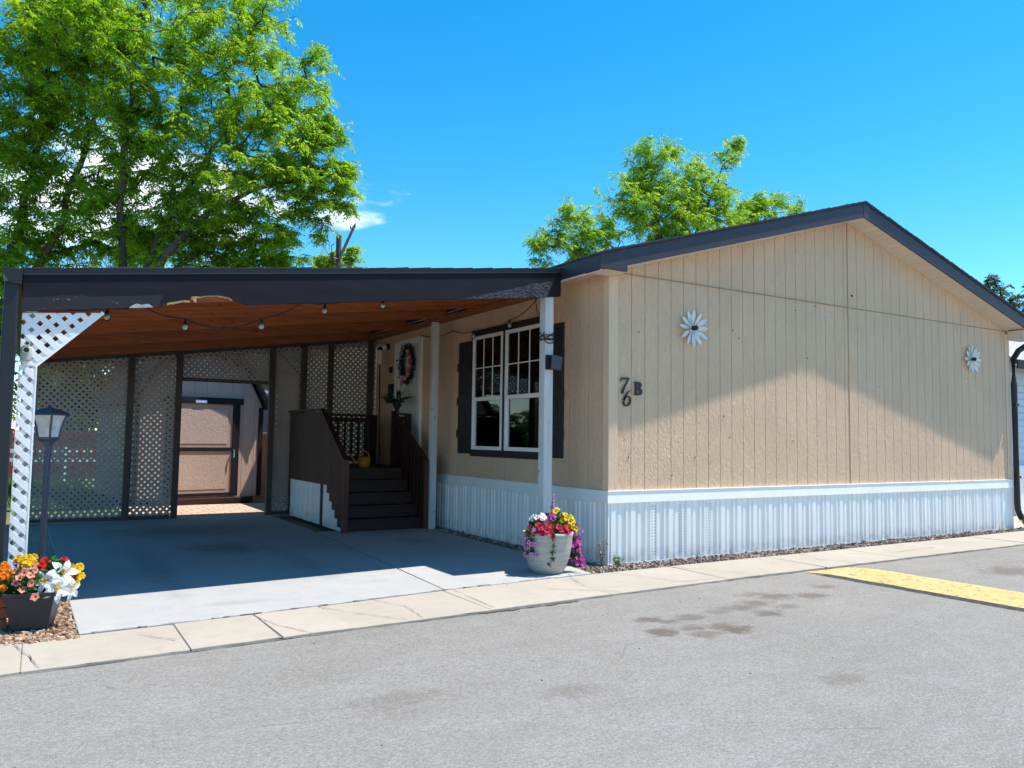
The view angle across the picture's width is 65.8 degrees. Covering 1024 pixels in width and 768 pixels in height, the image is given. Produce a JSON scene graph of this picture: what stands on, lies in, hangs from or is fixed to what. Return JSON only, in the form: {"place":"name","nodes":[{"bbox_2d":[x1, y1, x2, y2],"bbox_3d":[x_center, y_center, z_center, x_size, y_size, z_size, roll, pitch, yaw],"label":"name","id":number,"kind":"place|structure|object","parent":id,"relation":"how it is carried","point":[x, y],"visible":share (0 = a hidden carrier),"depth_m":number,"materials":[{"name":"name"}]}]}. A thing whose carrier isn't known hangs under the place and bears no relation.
{"place":"outdoors","nodes":[
{"label":"outdoors","id":0,"kind":"place"},
{"bbox_2d":[11,360,22,448],"bbox_3d":[-21.291,0.864,31.012,4.039,4.998,3.775,4,-5,-37],"label":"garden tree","id":1,"kind":"object","parent":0,"point":[14,398],"visible":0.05,"depth_m":31.64,"materials":[{"name":"green plant"}]},
{"bbox_2d":[7,463,103,509],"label":"lawn","id":2,"kind":"structure","parent":0,"point":[93,479],"depth_m":19.40,"materials":[{"name":"green plant"}]},
{"bbox_2d":[9,430,96,477],"bbox_3d":[-13.608,2.360,26.258,6.432,1.570,0.060,3,-5,-31],"label":"board fence","id":3,"kind":"object","parent":2,"relation":"on","point":[11,471],"visible":0.06,"depth_m":25.55,"materials":[{"name":"red paint"}]},
{"bbox_2d":[10,447,95,480],"bbox_3d":[-16.068,2.219,21.217,10.800,1.100,0.120,3,-5,-31],"label":"rail fence","id":4,"kind":"object","parent":2,"relation":"on","point":[12,451],"depth_m":22.99,"materials":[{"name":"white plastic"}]},
{"bbox_2d":[14,364,113,464],"bbox_3d":[-16.897,0.861,30.151,4.164,5.016,4.189,3,-5,-31],"label":"garden tree","id":5,"kind":"object","parent":2,"relation":"on","point":[61,390],"visible":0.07,"depth_m":29.67,"materials":[{"name":"green plant"}]},
{"bbox_2d":[0,0,171,357],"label":"locust tree","id":6,"kind":"object","parent":2,"relation":"on","point":[44,127],"visible":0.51,"depth_m":20.54,"materials":[{"name":"green plant"}]},
{"bbox_2d":[10,0,365,495],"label":"locust tree","id":7,"kind":"object","parent":2,"relation":"on","point":[279,171],"visible":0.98,"depth_m":20.44,"materials":[{"name":"green plant"}]},
{"bbox_2d":[6,444,369,633],"bbox_3d":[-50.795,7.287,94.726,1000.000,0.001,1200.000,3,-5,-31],"label":"ground","id":8,"kind":"structure","parent":0,"point":[314,527],"depth_m":14.75,"materials":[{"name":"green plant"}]},
{"bbox_2d":[3,525,66,639],"bbox_3d":[-8.810,1.865,6.959,8.415,0.001,8.700,3,-5,-31],"label":"soil bed","id":9,"kind":"object","parent":8,"relation":"on","point":[33,538],"depth_m":10.61,"materials":[{"name":"brown soil"}]},
{"bbox_2d":[0,600,79,646],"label":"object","id":10,"kind":"object","parent":9,"relation":"on","point":[65,630],"visible":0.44,"depth_m":5.88,"materials":[{"name":"beige gravel"}]},
{"bbox_2d":[0,618,6,629],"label":"brick","id":11,"kind":"object","parent":10,"relation":"on","point":[3,624],"visible":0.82,"depth_m":5.96,"materials":[{"name":"red brick"}]},
{"bbox_2d":[0,607,7,618],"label":"brick","id":12,"kind":"object","parent":11,"relation":"on","point":[3,613],"visible":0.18,"depth_m":5.97,"materials":[{"name":"red brick"}]},
{"bbox_2d":[0,597,5,607],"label":"brick","id":13,"kind":"object","parent":12,"relation":"on","point":[2,603],"visible":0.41,"depth_m":5.96,"materials":[{"name":"red brick"}]},
{"bbox_2d":[2,590,60,632],"bbox_3d":[-3.655,1.719,6.050,0.354,0.298,0.354,2,-4,-19],"label":"planter","id":14,"kind":"object","parent":10,"relation":"on","point":[24,612],"visible":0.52,"depth_m":5.92,"materials":[{"name":"black plastic"}]},
{"bbox_2d":[0,561,18,596],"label":"marigold","id":15,"kind":"object","parent":14,"relation":"in","point":[5,586],"visible":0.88,"depth_m":5.91,"materials":[{"name":"orange plant"}]},
{"bbox_2d":[6,563,42,600],"bbox_3d":[-3.647,1.480,5.977,0.343,0.259,0.258,0,-4,6],"label":"petunia","id":16,"kind":"object","parent":14,"relation":"in","point":[24,580],"visible":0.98,"depth_m":5.92,"materials":[{"name":"pink plant"}]},
{"bbox_2d":[12,553,38,568],"bbox_3d":[-3.702,1.408,6.068,0.164,0.207,0.189,-1,-4,28],"label":"marigold","id":17,"kind":"object","parent":14,"relation":"in","point":[29,560],"visible":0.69,"depth_m":6.03,"materials":[{"name":"yellow plant"}]},
{"bbox_2d":[13,561,52,577],"bbox_3d":[-3.646,1.439,6.019,0.189,0.196,0.246,-3,-5,41],"label":"pansy","id":18,"kind":"object","parent":14,"relation":"in","point":[15,562],"visible":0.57,"depth_m":5.99,"materials":[{"name":"purple plant"}]},
{"bbox_2d":[34,560,78,603],"bbox_3d":[-3.502,1.518,6.078,0.289,0.320,0.287,0,-4,10],"label":"lily plant","id":19,"kind":"object","parent":14,"relation":"in","point":[59,579],"visible":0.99,"depth_m":6.03,"materials":[{"name":"white plant"}]},
{"bbox_2d":[37,555,78,579],"bbox_3d":[-3.544,1.448,6.170,0.293,0.230,0.210,3,-5,-31],"label":"zinnia","id":20,"kind":"object","parent":14,"relation":"in","point":[43,563],"visible":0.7,"depth_m":6.14,"materials":[{"name":"red plant"}]},
{"bbox_2d":[68,562,85,585],"bbox_3d":[-3.469,1.518,6.191,0.206,0.236,0.204,-1,-4,20],"label":"pansy","id":21,"kind":"object","parent":14,"relation":"in","point":[79,567],"visible":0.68,"depth_m":6.21,"materials":[{"name":"yellow plant"}]},
{"bbox_2d":[32,406,70,571],"bbox_3d":[-4.075,1.054,6.901,0.241,1.718,0.241,0,-4,7],"label":"lamp post","id":22,"kind":"object","parent":10,"relation":"on","point":[49,421],"visible":0.77,"depth_m":6.89,"materials":[{"name":"metal"}]},
{"bbox_2d":[116,502,290,519],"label":"paved yard","id":23,"kind":"structure","parent":8,"relation":"on","point":[213,510],"depth_m":15.51,"materials":[{"name":"beige concrete"}]},
{"bbox_2d":[92,356,267,506],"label":"shed","id":24,"kind":"structure","parent":23,"relation":"on","point":[221,440],"depth_m":17.24,"materials":[{"name":"beige wood"}]},
{"bbox_2d":[163,396,243,497],"bbox_3d":[-6.636,1.353,17.018,1.720,2.140,0.110,4,-5,-41],"label":"door","id":25,"kind":"structure","parent":24,"relation":"in","point":[209,434],"depth_m":17.12,"materials":[{"name":"brown paint"}]},
{"bbox_2d":[308,245,372,267],"bbox_3d":[-7.886,-1.343,36.934,3.573,10.494,1.991,3,-5,-31],"label":"tree","id":26,"kind":"object","parent":8,"relation":"on","point":[350,255],"visible":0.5,"depth_m":37.05,"materials":[{"name":"green plant"}]},
{"bbox_2d":[330,223,355,267],"bbox_3d":[-7.366,-1.630,33.759,1.088,10.721,0.370,3,-5,-31],"label":"utility pole","id":27,"kind":"object","parent":8,"relation":"on","point":[339,252],"visible":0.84,"depth_m":33.88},
{"bbox_2d":[286,201,1023,565],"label":"mobile home","id":28,"kind":"object","parent":8,"relation":"on","point":[822,385],"visible":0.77,"depth_m":11.42,"materials":[{"name":"beige wood"}]},
{"bbox_2d":[378,344,389,349],"bbox_3d":[-2.503,-0.720,15.530,0.179,0.140,0.300,3,-5,-31],"label":"porch light","id":29,"kind":"object","parent":28,"relation":"attached to","point":[386,347],"visible":0.82,"depth_m":15.51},
{"bbox_2d":[388,384,393,396],"bbox_3d":[-2.335,0.127,15.271,0.079,0.250,0.140,3,-5,-31],"label":"mailbox","id":30,"kind":"object","parent":28,"relation":"attached to","point":[391,387],"visible":0.59,"depth_m":15.22,"materials":[{"name":"black metal"}]},
{"bbox_2d":[396,343,415,384],"bbox_3d":[-1.968,-0.327,14.611,0.192,0.929,0.823,3,-5,-31],"label":"wreath","id":31,"kind":"object","parent":28,"relation":"attached to","point":[409,352],"visible":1,"depth_m":14.51,"materials":[{"name":"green plant"}]},
{"bbox_2d":[393,336,422,456],"bbox_3d":[-1.947,0.264,14.629,0.070,2.200,1.205,3,-5,-31],"label":"door","id":32,"kind":"structure","parent":28,"relation":"in","point":[413,405],"depth_m":14.42,"materials":[{"name":"white paint"}]},
{"bbox_2d":[470,316,539,459],"bbox_3d":[-0.095,0.096,11.620,0.056,1.970,2.100,3,-5,-31],"label":"window","id":33,"kind":"structure","parent":28,"relation":"in","point":[504,419],"depth_m":11.58,"materials":[{"name":"white plastic"}]},
{"bbox_2d":[620,377,629,393],"bbox_3d":[1.379,0.021,9.674,0.137,0.206,0.014,3,-5,-31],"label":"house number","id":34,"kind":"object","parent":28,"relation":"attached to","point":[623,389],"visible":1,"depth_m":9.66,"materials":[{"name":"black metal"}]},
{"bbox_2d":[623,390,630,405],"bbox_3d":[1.405,0.174,9.681,0.124,0.203,0.014,3,-5,-31],"label":"house number","id":35,"kind":"object","parent":28,"relation":"attached to","point":[624,398],"visible":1,"depth_m":9.68,"materials":[{"name":"black metal"}]},
{"bbox_2d":[634,382,642,394],"bbox_3d":[1.561,0.057,9.783,0.128,0.167,0.014,3,-5,-31],"label":"house number","id":36,"kind":"object","parent":28,"relation":"attached to","point":[637,387],"visible":1,"depth_m":9.77,"materials":[{"name":"black metal"}]},
{"bbox_2d":[680,310,707,347],"bbox_3d":[2.372,-0.719,10.261,0.502,0.503,0.116,3,-5,-31],"label":"metal flower","id":37,"kind":"object","parent":28,"relation":"attached to","point":[694,332],"visible":1,"depth_m":10.29,"materials":[{"name":"white metal"}]},
{"bbox_2d":[965,345,981,372],"bbox_3d":[7.971,-0.434,13.645,0.518,0.486,0.118,3,-5,-31],"label":"metal flower","id":38,"kind":"object","parent":28,"relation":"attached to","point":[973,359],"visible":1,"depth_m":13.67,"materials":[{"name":"white metal"}]},
{"bbox_2d":[522,133,807,267],"bbox_3d":[7.410,-3.811,33.458,16.646,15.494,4.856,3,-5,-31],"label":"locust tree","id":39,"kind":"object","parent":8,"relation":"on","point":[639,186],"visible":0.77,"depth_m":32.72,"materials":[{"name":"green plant"}]},
{"bbox_2d":[435,526,1023,573],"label":"soil strip","id":40,"kind":"object","parent":8,"relation":"on","point":[568,563],"visible":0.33,"depth_m":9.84,"materials":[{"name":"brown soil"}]},
{"bbox_2d":[595,540,607,566],"bbox_3d":[1.063,1.998,9.285,0.174,0.321,0.120,3,-5,-31],"label":"weed","id":41,"kind":"object","parent":40,"relation":"on","point":[602,554],"visible":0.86,"depth_m":9.29,"materials":[{"name":"brown plant"}]},
{"bbox_2d":[612,555,623,567],"bbox_3d":[1.228,2.062,9.119,0.119,0.177,0.130,3,-5,-31],"label":"weed","id":42,"kind":"object","parent":40,"relation":"on","point":[617,563],"visible":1,"depth_m":9.12,"materials":[{"name":"green plant"}]},
{"bbox_2d":[983,273,1023,312],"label":"broad tree","id":43,"kind":"object","parent":8,"relation":"on","point":[998,289],"visible":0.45,"depth_m":44.50,"materials":[{"name":"green plant"}]},
{"bbox_2d":[1013,514,1023,527],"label":"gravel yard","id":44,"kind":"structure","parent":8,"relation":"on","point":[1017,524],"depth_m":15.32,"materials":[{"name":"beige gravel"}]},
{"bbox_2d":[1009,341,1023,514],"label":"neighbor house","id":45,"kind":"structure","parent":44,"relation":"on","point":[1019,366],"depth_m":17.37,"materials":[{"name":"white"}]},
{"bbox_2d":[234,353,300,496],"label":"garden building","id":46,"kind":"structure","parent":0,"point":[264,441],"depth_m":19.86,"materials":[{"name":"beige"}]},
{"bbox_2d":[263,390,278,433],"bbox_3d":[-6.184,0.706,19.798,0.680,1.100,0.039,3,-5,-31],"label":"window","id":47,"kind":"structure","parent":46,"relation":"in","point":[265,414],"depth_m":19.78,"materials":[{"name":"white glass"}]},
{"bbox_2d":[47,515,591,634],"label":"driveway","id":48,"kind":"structure","parent":0,"point":[145,573],"depth_m":8.99,"materials":[{"name":"concrete"}]},
{"bbox_2d":[26,341,375,523],"bbox_3d":[-5.303,0.692,14.440,5.920,3.428,0.162,3,-5,-31],"label":"lattice screen","id":49,"kind":"object","parent":48,"relation":"on","point":[272,365],"visible":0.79,"depth_m":13.85,"materials":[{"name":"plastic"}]},
{"bbox_2d":[0,266,560,569],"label":"carport","id":50,"kind":"object","parent":48,"relation":"on","point":[37,301],"visible":0.81,"depth_m":8.65,"materials":[{"name":"wood"}]},
{"bbox_2d":[20,340,31,360],"bbox_3d":[-4.004,-0.274,6.523,0.084,0.169,0.105,3,-5,-31],"label":"security camera","id":51,"kind":"object","parent":50,"relation":"attached to","point":[26,352],"visible":1,"depth_m":6.50,"materials":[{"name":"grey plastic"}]},
{"bbox_2d":[63,298,539,338],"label":"string lights","id":52,"kind":"object","parent":50,"relation":"hanging from","point":[184,325],"visible":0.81,"depth_m":8.42,"materials":[{"name":"black"}]},
{"bbox_2d":[539,331,554,343],"bbox_3d":[0.423,-0.582,9.800,0.207,0.193,0.203,3,-5,-31],"label":"cable","id":53,"kind":"object","parent":50,"relation":"attached to","point":[544,337],"visible":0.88,"depth_m":9.72,"materials":[{"name":"black rubber"}]},
{"bbox_2d":[545,355,562,370],"bbox_3d":[0.516,-0.260,9.715,0.205,0.192,0.088,3,-5,-31],"label":"wall light","id":54,"kind":"object","parent":50,"relation":"attached to","point":[553,362],"visible":1,"depth_m":9.70,"materials":[{"name":"metal"}]},
{"bbox_2d":[287,408,428,532],"bbox_3d":[-2.691,1.441,14.046,1.745,1.952,3.252,3,-5,-31],"label":"porch","id":55,"kind":"object","parent":48,"relation":"on","point":[324,472],"visible":0.98,"depth_m":13.33,"materials":[{"name":"brown wood"}]},
{"bbox_2d":[349,450,369,467],"bbox_3d":[-2.657,1.301,13.779,0.381,0.297,0.240,2,-4,-10],"label":"watering can","id":56,"kind":"object","parent":55,"relation":"on","point":[362,462],"visible":0.99,"depth_m":13.70,"materials":[{"name":"yellow plastic"}]},
{"bbox_2d":[377,347,382,463],"bbox_3d":[-2.584,0.412,15.349,0.124,2.286,0.124,3,-5,-31],"label":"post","id":57,"kind":"object","parent":55,"relation":"on","point":[379,355],"visible":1,"depth_m":15.36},
{"bbox_2d":[379,386,412,411],"bbox_3d":[-2.097,0.271,14.337,0.666,0.483,0.542,1,-4,-6],"label":"potted plant","id":58,"kind":"object","parent":55,"relation":"on","point":[396,402],"visible":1,"depth_m":14.27,"materials":[{"name":"green plant"}]},
{"bbox_2d":[522,529,573,573],"bbox_3d":[0.401,1.880,8.885,0.576,0.455,0.576,3,-5,-31],"label":"planter","id":59,"kind":"object","parent":48,"relation":"on","point":[543,549],"visible":0.74,"depth_m":8.67,"materials":[{"name":"white ceramic"}]},
{"bbox_2d":[522,526,538,557],"bbox_3d":[0.207,1.736,8.673,0.191,0.355,0.168,0,-4,7],"label":"petunia","id":60,"kind":"object","parent":59,"relation":"in","point":[527,543],"visible":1,"depth_m":8.64,"materials":[{"name":"purple plant"}]},
{"bbox_2d":[526,519,571,538],"bbox_3d":[0.396,1.623,8.739,0.452,0.256,0.324,3,-5,-31],"label":"petunia","id":61,"kind":"object","parent":59,"relation":"in","point":[549,527],"visible":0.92,"depth_m":8.67,"materials":[{"name":"red plant"}]},
{"bbox_2d":[547,532,555,566],"bbox_3d":[0.444,1.800,8.608,0.089,0.394,0.129,3,-5,-31],"label":"vine","id":62,"kind":"object","parent":59,"relation":"hanging from","point":[552,553],"visible":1,"depth_m":8.60,"materials":[{"name":"green plant"}]},
{"bbox_2d":[550,492,554,510],"bbox_3d":[0.458,1.442,8.959,0.055,0.430,0.055,2,-4,-15],"label":"foxglove","id":63,"kind":"object","parent":59,"relation":"in","point":[552,504],"visible":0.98,"depth_m":8.96,"materials":[{"name":"purple plant"}]},
{"bbox_2d":[548,507,578,533],"bbox_3d":[0.565,1.559,8.943,0.359,0.330,0.288,3,-5,-31],"label":"petunia","id":64,"kind":"object","parent":59,"relation":"in","point":[567,519],"visible":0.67,"depth_m":8.89,"materials":[{"name":"yellow plant"}]},
{"bbox_2d":[545,511,585,567],"bbox_3d":[0.579,1.738,8.883,0.481,0.623,0.347,3,-5,-31],"label":"petunia","id":65,"kind":"object","parent":59,"relation":"in","point":[576,552],"visible":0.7,"depth_m":8.89,"materials":[{"name":"purple plant"}]},
{"bbox_2d":[20,552,953,670],"bbox_3d":[1.615,2.119,8.641,78.068,0.001,1.092,3,-5,-33],"label":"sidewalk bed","id":66,"kind":"object","parent":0,"point":[184,640],"visible":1,"depth_m":5.88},
{"bbox_2d":[0,545,1023,767],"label":"road","id":67,"kind":"structure","parent":0,"point":[893,683],"depth_m":4.76,"materials":[{"name":"grey asphalt"}]},
{"bbox_2d":[1,545,1018,676],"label":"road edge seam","id":68,"kind":"object","parent":67,"relation":"on","point":[463,615],"visible":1,"depth_m":6.89,"materials":[{"name":"black asphalt"}]},
{"bbox_2d":[14,566,1018,767],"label":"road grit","id":69,"kind":"object","parent":67,"relation":"on","point":[532,661],"visible":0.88,"depth_m":5.21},
{"bbox_2d":[804,567,1023,611],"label":"speed bump","id":70,"kind":"object","parent":67,"relation":"on","point":[994,597],"visible":1,"depth_m":8.21,"materials":[{"name":"yellow paint"}]},
{"bbox_2d":[0,531,1023,676],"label":"sidewalk","id":71,"kind":"structure","parent":0,"point":[98,648],"depth_m":7.03,"materials":[{"name":"concrete"}]},
{"bbox_2d":[15,541,957,666],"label":"sidewalk cracks","id":72,"kind":"object","parent":71,"relation":"on","point":[343,610],"visible":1,"depth_m":6.80,"materials":[{"name":"grey concrete"}]},
{"bbox_2d":[0,0,1023,432],"label":"sky","id":73,"kind":"structure","parent":0,"point":[473,120],"materials":[{"name":"blue"}]},
{"bbox_2d":[434,528,602,566],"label":"stone gravel","id":74,"kind":"structure","parent":0,"point":[490,541],"depth_m":11.58,"materials":[{"name":"grey gravel"}]},
{"bbox_2d":[529,513,546,527],"bbox_3d":[0.302,1.546,8.851,0.235,0.232,0.245,3,-5,-31],"label":"petunia","id":75,"kind":"object","parent":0,"point":[535,518],"visible":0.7,"depth_m":8.79,"materials":[{"name":"white plant"}]}
]}

